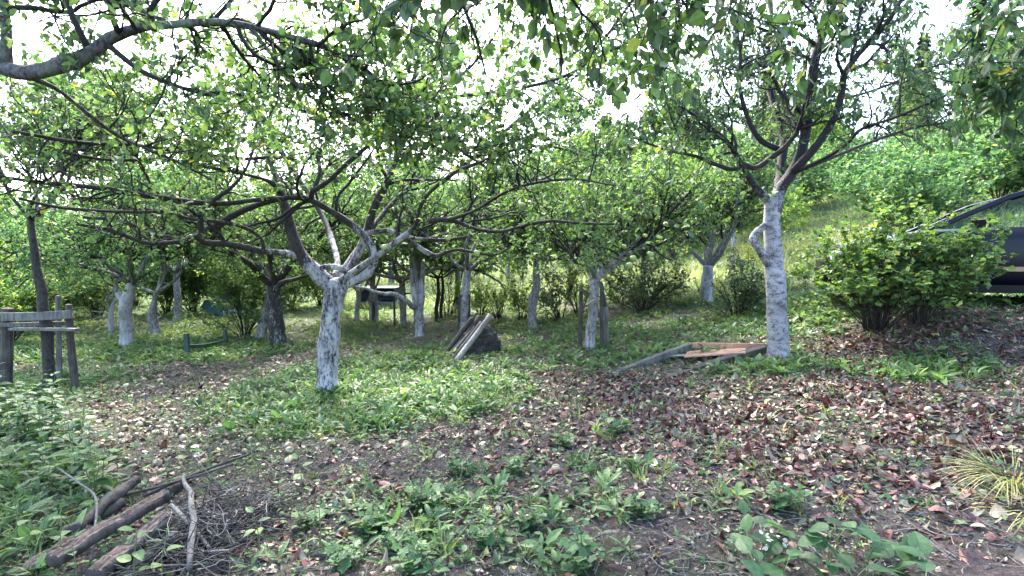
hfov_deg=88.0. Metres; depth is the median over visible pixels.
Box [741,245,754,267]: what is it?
goldenrod
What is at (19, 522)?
sapling
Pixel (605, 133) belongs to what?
woodland tree
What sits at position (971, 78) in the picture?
cherry tree
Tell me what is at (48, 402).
nettle
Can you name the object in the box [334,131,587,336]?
apple tree
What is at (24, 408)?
nettle
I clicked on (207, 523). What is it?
pale twigs
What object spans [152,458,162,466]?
fallen apple
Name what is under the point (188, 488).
stick
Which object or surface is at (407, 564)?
clover plant
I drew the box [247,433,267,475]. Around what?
sapling
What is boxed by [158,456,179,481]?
sapling
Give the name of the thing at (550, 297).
currant bush
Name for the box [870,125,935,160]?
slope shrub
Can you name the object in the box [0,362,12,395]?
nettle
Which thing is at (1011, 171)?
slope shrub
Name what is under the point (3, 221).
apple tree
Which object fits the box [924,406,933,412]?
fallen apple
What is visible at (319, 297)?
hedge bush
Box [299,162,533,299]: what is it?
apple tree
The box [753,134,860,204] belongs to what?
slope shrub
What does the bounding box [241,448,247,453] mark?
fallen apple
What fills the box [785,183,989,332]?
currant bush
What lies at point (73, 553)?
sapling
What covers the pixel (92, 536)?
log
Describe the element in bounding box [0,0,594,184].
apple tree
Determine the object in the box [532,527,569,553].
dandelion
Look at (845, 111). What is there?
woodland tree
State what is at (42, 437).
nettle
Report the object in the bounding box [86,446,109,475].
sapling
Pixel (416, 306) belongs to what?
apple tree
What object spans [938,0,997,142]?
fir tree
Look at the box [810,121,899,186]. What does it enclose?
slope shrub
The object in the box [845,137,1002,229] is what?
slope shrub
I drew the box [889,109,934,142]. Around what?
woodland tree
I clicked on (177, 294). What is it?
apple tree
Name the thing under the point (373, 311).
stake
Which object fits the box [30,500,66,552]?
sapling
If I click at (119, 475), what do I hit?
sapling
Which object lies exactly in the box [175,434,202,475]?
sapling
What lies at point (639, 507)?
clover plant
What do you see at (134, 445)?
sapling
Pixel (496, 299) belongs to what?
currant bush
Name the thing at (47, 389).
nettle
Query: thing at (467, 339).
pole
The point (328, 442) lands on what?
fallen apple
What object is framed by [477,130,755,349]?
apple tree
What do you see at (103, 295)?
hedge bush
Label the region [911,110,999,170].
slope shrub
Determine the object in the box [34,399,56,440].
nettle
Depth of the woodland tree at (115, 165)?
22.29 m
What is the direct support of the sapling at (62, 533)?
on the ground at (716, 552)
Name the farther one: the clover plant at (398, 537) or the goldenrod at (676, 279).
the goldenrod at (676, 279)
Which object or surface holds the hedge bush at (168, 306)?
on the ground at (716, 552)
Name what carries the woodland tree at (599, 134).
on the ground at (716, 552)
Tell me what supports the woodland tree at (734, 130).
on the ground at (716, 552)
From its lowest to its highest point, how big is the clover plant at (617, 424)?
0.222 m
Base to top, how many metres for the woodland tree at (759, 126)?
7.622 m
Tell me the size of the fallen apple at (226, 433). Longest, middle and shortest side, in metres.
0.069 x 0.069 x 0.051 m
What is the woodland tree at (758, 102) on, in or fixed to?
on the ground at (716, 552)
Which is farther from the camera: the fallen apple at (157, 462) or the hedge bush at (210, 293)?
the hedge bush at (210, 293)
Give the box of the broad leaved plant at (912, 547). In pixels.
[724,498,937,575]
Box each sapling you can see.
[0,497,32,563]
[2,481,30,533]
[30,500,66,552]
[41,509,77,571]
[64,529,88,575]
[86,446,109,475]
[106,448,124,478]
[116,526,150,575]
[123,442,151,487]
[147,527,183,575]
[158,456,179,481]
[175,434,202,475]
[200,426,219,465]
[243,506,270,550]
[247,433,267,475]
[274,478,288,512]
[289,454,312,495]
[305,491,332,549]
[402,430,416,468]
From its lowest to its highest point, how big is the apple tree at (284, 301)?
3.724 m
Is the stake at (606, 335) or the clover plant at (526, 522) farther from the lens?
the stake at (606, 335)
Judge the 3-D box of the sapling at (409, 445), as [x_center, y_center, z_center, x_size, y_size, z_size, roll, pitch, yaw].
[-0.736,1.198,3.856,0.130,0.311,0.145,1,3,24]
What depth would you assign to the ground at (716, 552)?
3.76 m
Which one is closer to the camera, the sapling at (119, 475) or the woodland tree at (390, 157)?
the sapling at (119, 475)
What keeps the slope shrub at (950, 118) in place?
on the ground at (716, 552)
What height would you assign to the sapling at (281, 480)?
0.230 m
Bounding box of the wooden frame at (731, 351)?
[610,342,766,377]
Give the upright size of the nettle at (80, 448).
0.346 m
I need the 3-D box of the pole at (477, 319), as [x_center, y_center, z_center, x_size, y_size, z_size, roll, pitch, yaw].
[-0.753,0.770,8.470,0.574,0.667,0.093,-1,3,-20]
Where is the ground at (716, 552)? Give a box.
[0,174,1023,575]
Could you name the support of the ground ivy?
on the ground at (716, 552)
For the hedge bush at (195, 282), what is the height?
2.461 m
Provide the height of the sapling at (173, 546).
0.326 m
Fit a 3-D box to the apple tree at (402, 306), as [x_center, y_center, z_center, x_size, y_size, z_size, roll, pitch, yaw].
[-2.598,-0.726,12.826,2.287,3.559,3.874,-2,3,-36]
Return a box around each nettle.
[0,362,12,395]
[0,380,24,415]
[0,381,32,430]
[0,401,14,429]
[0,437,24,469]
[2,399,36,440]
[10,384,44,440]
[15,396,37,422]
[19,398,70,459]
[25,371,63,419]
[25,404,55,440]
[25,442,65,493]
[33,386,63,416]
[34,383,76,432]
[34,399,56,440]
[35,369,54,397]
[47,415,108,485]
[53,413,79,443]
[59,391,97,445]
[63,433,94,475]
[70,428,123,499]
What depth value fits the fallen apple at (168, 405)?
5.60 m
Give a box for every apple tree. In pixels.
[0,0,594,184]
[0,0,723,394]
[0,37,189,389]
[0,155,229,345]
[0,193,134,281]
[0,195,53,277]
[12,181,109,300]
[27,165,240,335]
[42,200,167,333]
[99,156,274,321]
[146,165,357,276]
[154,134,392,347]
[214,223,332,308]
[219,184,355,337]
[295,0,859,111]
[295,200,407,319]
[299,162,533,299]
[312,179,437,319]
[326,183,465,336]
[331,197,394,321]
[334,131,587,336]
[349,202,499,320]
[375,185,460,326]
[386,175,532,313]
[394,177,520,321]
[434,110,659,332]
[476,128,688,310]
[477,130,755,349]
[552,169,647,304]
[607,150,703,293]
[628,146,810,271]
[640,131,821,303]
[678,145,819,265]
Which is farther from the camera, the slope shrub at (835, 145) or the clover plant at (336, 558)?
the slope shrub at (835, 145)
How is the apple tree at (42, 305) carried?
on the ground at (716, 552)
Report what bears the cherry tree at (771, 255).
on the ground at (716, 552)
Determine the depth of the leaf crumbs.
3.92 m
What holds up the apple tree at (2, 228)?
on the ground at (716, 552)
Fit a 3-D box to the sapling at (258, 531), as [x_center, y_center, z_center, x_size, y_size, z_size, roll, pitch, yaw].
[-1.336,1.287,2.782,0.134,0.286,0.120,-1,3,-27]
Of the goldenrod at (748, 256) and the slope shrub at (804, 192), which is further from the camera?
the slope shrub at (804, 192)
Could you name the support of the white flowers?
on the ground at (716, 552)
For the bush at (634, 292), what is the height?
1.287 m
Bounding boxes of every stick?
[55,465,97,560]
[124,463,233,496]
[143,453,249,497]
[169,503,211,550]
[182,475,196,571]
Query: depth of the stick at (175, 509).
2.93 m
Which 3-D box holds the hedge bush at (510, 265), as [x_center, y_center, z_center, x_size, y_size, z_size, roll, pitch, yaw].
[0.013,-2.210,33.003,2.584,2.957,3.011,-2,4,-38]
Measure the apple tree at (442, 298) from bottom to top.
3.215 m
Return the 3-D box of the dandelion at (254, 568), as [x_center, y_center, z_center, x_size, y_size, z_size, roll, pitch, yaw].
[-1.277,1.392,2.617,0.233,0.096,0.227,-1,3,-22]
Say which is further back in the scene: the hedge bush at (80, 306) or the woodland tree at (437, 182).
the woodland tree at (437, 182)
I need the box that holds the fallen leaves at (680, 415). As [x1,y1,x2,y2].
[0,303,1023,575]
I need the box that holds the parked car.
[815,190,1023,305]
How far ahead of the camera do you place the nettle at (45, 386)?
6.06 m
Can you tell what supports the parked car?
on the ground at (716, 552)
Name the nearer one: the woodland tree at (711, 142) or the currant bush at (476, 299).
the currant bush at (476, 299)
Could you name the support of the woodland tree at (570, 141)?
on the ground at (716, 552)
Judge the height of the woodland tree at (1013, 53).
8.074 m
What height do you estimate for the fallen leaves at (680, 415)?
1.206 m
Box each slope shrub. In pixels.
[749,178,819,229]
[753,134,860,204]
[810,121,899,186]
[816,133,979,222]
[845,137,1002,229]
[849,129,894,164]
[868,130,972,183]
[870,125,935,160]
[909,102,1023,209]
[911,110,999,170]
[927,77,1021,145]
[963,102,1019,152]
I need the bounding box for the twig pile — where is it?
[106,457,310,575]
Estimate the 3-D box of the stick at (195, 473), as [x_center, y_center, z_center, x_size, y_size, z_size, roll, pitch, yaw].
[-2.127,1.264,3.612,0.036,0.089,0.676,2,3,36]
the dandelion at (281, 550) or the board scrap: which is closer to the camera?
the dandelion at (281, 550)
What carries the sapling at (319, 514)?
on the ground at (716, 552)
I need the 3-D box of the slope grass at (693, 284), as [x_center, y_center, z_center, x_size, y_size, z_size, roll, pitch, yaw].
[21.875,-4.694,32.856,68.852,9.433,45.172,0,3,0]
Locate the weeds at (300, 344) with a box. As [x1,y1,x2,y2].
[1,185,1023,363]
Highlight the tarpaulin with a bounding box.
[194,294,254,315]
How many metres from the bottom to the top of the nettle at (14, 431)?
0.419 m
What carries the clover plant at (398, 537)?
on the ground at (716, 552)
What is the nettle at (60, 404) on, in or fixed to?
on the ground at (716, 552)
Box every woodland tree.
[0,166,29,217]
[0,184,29,241]
[18,95,162,223]
[155,130,192,179]
[236,169,295,212]
[294,143,351,204]
[311,122,380,200]
[326,102,440,283]
[428,161,446,270]
[439,180,467,278]
[489,166,530,280]
[535,85,626,182]
[548,122,591,181]
[574,103,628,181]
[597,117,642,182]
[618,69,729,182]
[662,116,718,173]
[695,10,806,168]
[709,108,752,169]
[733,125,753,140]
[741,95,794,141]
[790,78,844,184]
[812,95,850,148]
[816,99,859,151]
[885,78,945,142]
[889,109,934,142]
[958,30,1023,141]
[1004,38,1022,67]
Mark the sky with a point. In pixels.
(938, 13)
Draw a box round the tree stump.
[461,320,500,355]
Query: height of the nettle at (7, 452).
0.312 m
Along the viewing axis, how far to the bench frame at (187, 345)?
9.04 m
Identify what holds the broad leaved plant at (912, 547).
on the ground at (716, 552)
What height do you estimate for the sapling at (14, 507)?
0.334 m
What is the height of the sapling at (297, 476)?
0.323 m
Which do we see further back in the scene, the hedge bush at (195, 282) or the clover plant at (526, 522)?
the hedge bush at (195, 282)
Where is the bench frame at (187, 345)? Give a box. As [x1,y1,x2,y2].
[183,329,227,353]
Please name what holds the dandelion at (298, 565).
on the ground at (716, 552)
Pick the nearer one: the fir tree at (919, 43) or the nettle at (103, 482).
the nettle at (103, 482)
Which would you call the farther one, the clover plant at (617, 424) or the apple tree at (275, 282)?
the apple tree at (275, 282)
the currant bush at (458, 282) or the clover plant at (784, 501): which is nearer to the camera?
the clover plant at (784, 501)
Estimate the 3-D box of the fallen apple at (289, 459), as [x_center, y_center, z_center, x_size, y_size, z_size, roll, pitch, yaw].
[-1.688,1.308,4.009,0.069,0.051,0.069,32,35,26]
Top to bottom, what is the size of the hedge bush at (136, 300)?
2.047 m
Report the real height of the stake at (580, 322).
1.015 m
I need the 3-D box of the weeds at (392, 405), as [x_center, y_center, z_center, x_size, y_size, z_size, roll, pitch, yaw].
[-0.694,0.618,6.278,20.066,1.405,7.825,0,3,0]
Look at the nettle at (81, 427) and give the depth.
4.43 m
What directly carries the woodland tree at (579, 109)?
on the ground at (716, 552)
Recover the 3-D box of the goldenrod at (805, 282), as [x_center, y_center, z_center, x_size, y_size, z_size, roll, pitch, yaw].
[6.100,-0.362,11.000,0.554,0.864,0.505,2,3,34]
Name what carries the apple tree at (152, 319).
on the ground at (716, 552)
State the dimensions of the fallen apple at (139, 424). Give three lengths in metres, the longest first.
0.070 x 0.069 x 0.051 m
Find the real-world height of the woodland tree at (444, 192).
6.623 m
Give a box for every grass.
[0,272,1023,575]
[55,160,1023,335]
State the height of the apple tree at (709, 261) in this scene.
3.524 m
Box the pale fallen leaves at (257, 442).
[14,284,1021,463]
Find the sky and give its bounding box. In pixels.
[0,0,1023,221]
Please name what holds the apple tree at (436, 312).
on the ground at (716, 552)
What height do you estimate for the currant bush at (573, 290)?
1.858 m
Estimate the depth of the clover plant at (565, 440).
4.15 m
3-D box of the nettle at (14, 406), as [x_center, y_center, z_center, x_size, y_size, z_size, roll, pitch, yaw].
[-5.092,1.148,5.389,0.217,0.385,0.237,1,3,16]
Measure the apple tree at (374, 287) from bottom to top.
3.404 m
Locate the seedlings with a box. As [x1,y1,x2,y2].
[0,301,1023,574]
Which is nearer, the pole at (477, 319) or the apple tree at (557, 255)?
the pole at (477, 319)
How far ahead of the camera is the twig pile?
2.84 m
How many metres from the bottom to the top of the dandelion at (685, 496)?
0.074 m
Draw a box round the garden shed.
[355,286,398,307]
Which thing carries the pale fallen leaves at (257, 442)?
on the ground at (716, 552)
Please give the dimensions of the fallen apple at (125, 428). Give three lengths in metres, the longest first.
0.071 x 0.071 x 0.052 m
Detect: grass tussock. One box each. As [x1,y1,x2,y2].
[921,417,1023,510]
[932,467,1023,535]
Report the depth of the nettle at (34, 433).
4.53 m
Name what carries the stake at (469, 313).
on the ground at (716, 552)
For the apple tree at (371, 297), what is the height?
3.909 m
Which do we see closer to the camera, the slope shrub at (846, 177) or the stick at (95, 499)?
the stick at (95, 499)
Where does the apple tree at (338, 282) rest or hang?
on the ground at (716, 552)
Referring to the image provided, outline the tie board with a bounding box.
[580,288,589,295]
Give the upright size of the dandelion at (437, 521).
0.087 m
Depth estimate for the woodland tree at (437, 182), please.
40.07 m
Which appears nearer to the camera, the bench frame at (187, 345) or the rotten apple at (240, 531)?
the rotten apple at (240, 531)
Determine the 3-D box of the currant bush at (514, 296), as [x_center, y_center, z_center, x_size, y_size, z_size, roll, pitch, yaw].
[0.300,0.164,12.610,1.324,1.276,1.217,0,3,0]
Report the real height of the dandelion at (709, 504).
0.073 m
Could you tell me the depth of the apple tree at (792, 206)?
13.51 m
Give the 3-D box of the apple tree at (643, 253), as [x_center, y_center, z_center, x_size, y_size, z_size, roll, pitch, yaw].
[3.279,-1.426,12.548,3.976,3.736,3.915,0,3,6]
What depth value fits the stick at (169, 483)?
3.46 m
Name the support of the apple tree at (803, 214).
on the ground at (716, 552)
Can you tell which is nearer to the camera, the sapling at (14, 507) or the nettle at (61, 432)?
the sapling at (14, 507)
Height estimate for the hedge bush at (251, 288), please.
2.038 m
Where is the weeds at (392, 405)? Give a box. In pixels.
[0,287,1023,575]
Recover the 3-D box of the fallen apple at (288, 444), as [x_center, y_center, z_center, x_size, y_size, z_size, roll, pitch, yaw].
[-1.832,1.296,4.346,0.055,0.074,0.074,-36,12,22]
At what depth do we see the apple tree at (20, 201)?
17.80 m
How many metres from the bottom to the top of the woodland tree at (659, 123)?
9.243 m
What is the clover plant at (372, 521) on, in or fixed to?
on the ground at (716, 552)
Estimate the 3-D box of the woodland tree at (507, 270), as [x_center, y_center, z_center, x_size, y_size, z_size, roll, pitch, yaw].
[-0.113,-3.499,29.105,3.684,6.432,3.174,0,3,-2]
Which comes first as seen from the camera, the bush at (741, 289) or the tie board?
the tie board
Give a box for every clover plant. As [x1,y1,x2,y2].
[290,504,324,533]
[323,536,360,574]
[358,506,384,534]
[377,518,413,552]
[391,532,430,575]
[401,477,444,514]
[446,449,474,476]
[469,516,496,549]
[504,451,524,474]
[516,507,547,532]
[552,429,575,447]
[560,526,601,574]
[600,410,630,436]
[623,493,657,520]
[767,481,809,517]
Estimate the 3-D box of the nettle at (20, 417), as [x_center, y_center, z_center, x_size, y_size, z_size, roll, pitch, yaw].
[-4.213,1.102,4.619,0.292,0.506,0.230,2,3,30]
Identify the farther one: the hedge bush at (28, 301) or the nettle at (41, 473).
the hedge bush at (28, 301)
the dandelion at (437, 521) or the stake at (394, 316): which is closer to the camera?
the dandelion at (437, 521)
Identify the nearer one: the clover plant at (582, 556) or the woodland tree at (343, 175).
the clover plant at (582, 556)
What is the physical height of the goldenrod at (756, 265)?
0.858 m
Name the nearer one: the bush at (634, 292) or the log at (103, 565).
the log at (103, 565)
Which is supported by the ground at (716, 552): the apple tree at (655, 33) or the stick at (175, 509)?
the apple tree at (655, 33)
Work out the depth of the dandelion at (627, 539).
2.67 m
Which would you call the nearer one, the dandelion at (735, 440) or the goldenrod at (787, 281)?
the dandelion at (735, 440)
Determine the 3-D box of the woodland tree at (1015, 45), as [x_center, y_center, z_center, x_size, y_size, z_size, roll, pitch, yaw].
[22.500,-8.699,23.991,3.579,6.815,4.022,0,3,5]
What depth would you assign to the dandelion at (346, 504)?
3.22 m
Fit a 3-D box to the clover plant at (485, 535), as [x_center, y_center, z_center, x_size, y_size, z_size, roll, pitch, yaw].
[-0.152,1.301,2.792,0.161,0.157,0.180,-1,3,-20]
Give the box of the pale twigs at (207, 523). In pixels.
[125,459,294,575]
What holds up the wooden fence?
on the ground at (716, 552)
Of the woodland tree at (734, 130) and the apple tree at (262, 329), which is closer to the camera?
the apple tree at (262, 329)
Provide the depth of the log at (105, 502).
3.15 m
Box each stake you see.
[372,302,374,321]
[393,296,395,326]
[458,298,460,331]
[467,297,470,320]
[578,285,582,346]
[599,281,603,347]
[602,283,608,316]
[604,307,608,346]
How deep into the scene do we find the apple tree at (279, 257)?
12.03 m
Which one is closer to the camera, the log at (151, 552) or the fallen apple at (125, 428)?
the log at (151, 552)
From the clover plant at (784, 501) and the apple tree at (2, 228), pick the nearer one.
the clover plant at (784, 501)
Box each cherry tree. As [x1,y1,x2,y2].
[589,0,1020,360]
[915,0,1023,164]
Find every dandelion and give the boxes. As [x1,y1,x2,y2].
[229,548,277,575]
[254,538,293,562]
[291,562,311,575]
[308,538,342,556]
[327,495,367,517]
[349,535,382,555]
[361,543,406,563]
[422,514,456,530]
[428,527,462,547]
[529,475,558,489]
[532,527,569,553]
[574,505,602,520]
[606,535,638,551]
[673,491,705,504]
[698,499,731,519]
[724,439,744,451]
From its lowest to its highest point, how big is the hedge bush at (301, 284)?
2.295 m
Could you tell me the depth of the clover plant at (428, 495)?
3.26 m
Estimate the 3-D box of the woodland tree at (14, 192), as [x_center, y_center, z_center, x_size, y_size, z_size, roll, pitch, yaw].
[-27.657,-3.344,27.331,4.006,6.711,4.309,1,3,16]
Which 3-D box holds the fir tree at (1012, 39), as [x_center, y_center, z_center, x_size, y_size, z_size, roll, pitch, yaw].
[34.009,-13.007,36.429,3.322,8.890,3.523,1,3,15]
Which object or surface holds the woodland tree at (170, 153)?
on the ground at (716, 552)
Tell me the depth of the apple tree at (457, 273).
14.97 m
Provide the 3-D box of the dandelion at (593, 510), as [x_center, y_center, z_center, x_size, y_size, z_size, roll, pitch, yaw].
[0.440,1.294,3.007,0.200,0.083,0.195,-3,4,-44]
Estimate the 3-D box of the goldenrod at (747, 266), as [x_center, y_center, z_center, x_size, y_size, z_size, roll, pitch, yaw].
[4.862,-0.399,11.006,0.818,1.276,0.746,-2,3,-31]
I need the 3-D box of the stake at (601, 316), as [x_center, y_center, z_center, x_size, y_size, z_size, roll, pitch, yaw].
[1.313,0.447,7.776,0.086,1.099,0.056,0,3,0]
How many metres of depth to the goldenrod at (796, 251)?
12.97 m
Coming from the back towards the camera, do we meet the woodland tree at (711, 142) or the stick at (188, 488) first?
the woodland tree at (711, 142)
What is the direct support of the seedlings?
on the ground at (716, 552)
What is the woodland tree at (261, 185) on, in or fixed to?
on the ground at (716, 552)
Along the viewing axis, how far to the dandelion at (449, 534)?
2.83 m
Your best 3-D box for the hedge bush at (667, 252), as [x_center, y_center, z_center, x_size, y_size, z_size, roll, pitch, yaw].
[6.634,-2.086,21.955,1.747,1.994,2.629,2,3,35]
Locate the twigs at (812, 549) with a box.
[0,299,1023,575]
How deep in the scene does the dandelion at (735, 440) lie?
3.79 m
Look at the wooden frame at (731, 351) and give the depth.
6.41 m
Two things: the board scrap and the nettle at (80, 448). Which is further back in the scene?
the board scrap
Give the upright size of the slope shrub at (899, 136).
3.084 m
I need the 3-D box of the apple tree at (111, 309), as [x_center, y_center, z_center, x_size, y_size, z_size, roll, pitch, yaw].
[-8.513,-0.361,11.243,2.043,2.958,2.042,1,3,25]
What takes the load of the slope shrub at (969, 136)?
on the ground at (716, 552)
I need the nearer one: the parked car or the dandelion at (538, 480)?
the dandelion at (538, 480)
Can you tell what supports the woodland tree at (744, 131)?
on the ground at (716, 552)
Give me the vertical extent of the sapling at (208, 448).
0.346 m
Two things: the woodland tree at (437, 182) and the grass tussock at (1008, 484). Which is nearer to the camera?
the grass tussock at (1008, 484)
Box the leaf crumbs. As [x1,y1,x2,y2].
[0,297,1023,575]
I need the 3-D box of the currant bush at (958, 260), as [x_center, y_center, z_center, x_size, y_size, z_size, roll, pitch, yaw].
[4.686,-0.204,5.935,1.700,1.277,1.062,1,3,21]
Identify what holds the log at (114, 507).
on the ground at (716, 552)
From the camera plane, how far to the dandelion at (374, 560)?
2.67 m
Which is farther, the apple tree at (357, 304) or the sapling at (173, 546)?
the apple tree at (357, 304)
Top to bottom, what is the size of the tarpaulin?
0.750 m
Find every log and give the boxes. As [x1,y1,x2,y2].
[7,524,92,575]
[33,498,125,548]
[45,489,170,567]
[69,475,140,532]
[85,511,175,575]
[131,530,183,574]
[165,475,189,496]
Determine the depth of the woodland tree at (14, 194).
23.58 m
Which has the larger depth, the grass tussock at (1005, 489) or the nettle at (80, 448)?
the nettle at (80, 448)
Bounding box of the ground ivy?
[0,280,1023,575]
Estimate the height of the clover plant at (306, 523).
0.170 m
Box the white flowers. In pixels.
[759,524,790,563]
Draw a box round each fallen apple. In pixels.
[120,425,128,430]
[135,421,142,427]
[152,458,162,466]
[165,403,172,407]
[179,434,187,440]
[223,430,230,436]
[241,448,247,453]
[284,441,292,447]
[284,456,293,464]
[285,447,293,453]
[325,440,332,445]
[474,430,480,435]
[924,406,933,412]
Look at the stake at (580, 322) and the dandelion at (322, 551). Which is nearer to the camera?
the dandelion at (322, 551)
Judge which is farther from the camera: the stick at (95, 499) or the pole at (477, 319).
the pole at (477, 319)
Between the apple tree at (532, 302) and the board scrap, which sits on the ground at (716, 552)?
the apple tree at (532, 302)
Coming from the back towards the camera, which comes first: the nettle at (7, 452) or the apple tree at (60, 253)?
the apple tree at (60, 253)
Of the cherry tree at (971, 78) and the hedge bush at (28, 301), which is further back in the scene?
the hedge bush at (28, 301)
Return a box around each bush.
[0,227,97,342]
[0,238,108,326]
[47,241,103,310]
[62,266,145,317]
[121,263,152,305]
[135,249,215,313]
[137,252,225,311]
[163,250,304,336]
[181,265,254,302]
[265,256,323,309]
[297,263,362,306]
[389,256,409,283]
[425,262,476,314]
[456,268,508,314]
[470,267,526,318]
[496,248,532,272]
[497,271,548,319]
[518,263,588,319]
[545,252,615,313]
[585,253,701,312]
[657,232,681,257]
[695,246,765,318]
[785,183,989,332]
[850,212,1018,326]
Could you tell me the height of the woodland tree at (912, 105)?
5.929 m
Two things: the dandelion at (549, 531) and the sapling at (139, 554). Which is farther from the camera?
the dandelion at (549, 531)
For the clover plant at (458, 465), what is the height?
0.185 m
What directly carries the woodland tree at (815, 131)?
on the ground at (716, 552)
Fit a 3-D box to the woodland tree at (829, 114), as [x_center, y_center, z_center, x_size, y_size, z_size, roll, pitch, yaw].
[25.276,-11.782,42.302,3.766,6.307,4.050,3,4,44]
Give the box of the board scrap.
[670,354,684,356]
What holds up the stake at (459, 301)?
on the ground at (716, 552)
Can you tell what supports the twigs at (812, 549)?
on the ground at (716, 552)
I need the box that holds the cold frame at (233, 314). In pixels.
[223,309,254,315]
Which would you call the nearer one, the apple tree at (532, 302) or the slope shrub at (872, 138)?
the apple tree at (532, 302)
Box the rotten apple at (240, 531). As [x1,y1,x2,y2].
[231,530,245,537]
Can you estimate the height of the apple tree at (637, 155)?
4.240 m
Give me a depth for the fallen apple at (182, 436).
4.59 m
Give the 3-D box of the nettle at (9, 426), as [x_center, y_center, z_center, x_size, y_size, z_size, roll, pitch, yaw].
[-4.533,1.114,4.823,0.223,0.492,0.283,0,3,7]
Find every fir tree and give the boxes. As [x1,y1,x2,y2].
[878,50,923,152]
[912,36,943,135]
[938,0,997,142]
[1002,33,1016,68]
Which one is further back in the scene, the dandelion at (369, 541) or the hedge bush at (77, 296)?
the hedge bush at (77, 296)
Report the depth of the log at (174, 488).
3.51 m
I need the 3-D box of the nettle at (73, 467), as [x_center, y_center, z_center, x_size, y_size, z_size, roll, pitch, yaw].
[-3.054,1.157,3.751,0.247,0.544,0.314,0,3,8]
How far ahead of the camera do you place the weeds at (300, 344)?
10.81 m
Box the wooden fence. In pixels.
[0,295,80,392]
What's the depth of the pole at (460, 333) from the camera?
8.48 m
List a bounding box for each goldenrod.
[669,265,689,297]
[729,240,763,283]
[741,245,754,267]
[745,254,763,278]
[784,260,794,291]
[785,240,806,272]
[795,252,815,289]
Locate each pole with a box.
[445,317,473,351]
[446,326,474,357]
[450,315,481,350]
[453,313,491,361]
[453,321,481,358]
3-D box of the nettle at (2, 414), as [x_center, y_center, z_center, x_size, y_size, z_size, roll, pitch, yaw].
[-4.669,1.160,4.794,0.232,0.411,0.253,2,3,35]
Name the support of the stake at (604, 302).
attached to the stake at (606, 335)
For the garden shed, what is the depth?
17.64 m
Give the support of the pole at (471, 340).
on the ground at (716, 552)
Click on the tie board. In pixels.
(584, 291)
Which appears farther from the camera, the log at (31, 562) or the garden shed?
the garden shed
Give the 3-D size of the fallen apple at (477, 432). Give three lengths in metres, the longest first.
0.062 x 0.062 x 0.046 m
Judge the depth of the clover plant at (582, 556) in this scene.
2.51 m
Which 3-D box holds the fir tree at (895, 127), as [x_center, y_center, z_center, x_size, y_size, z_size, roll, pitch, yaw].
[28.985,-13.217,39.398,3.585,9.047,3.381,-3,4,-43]

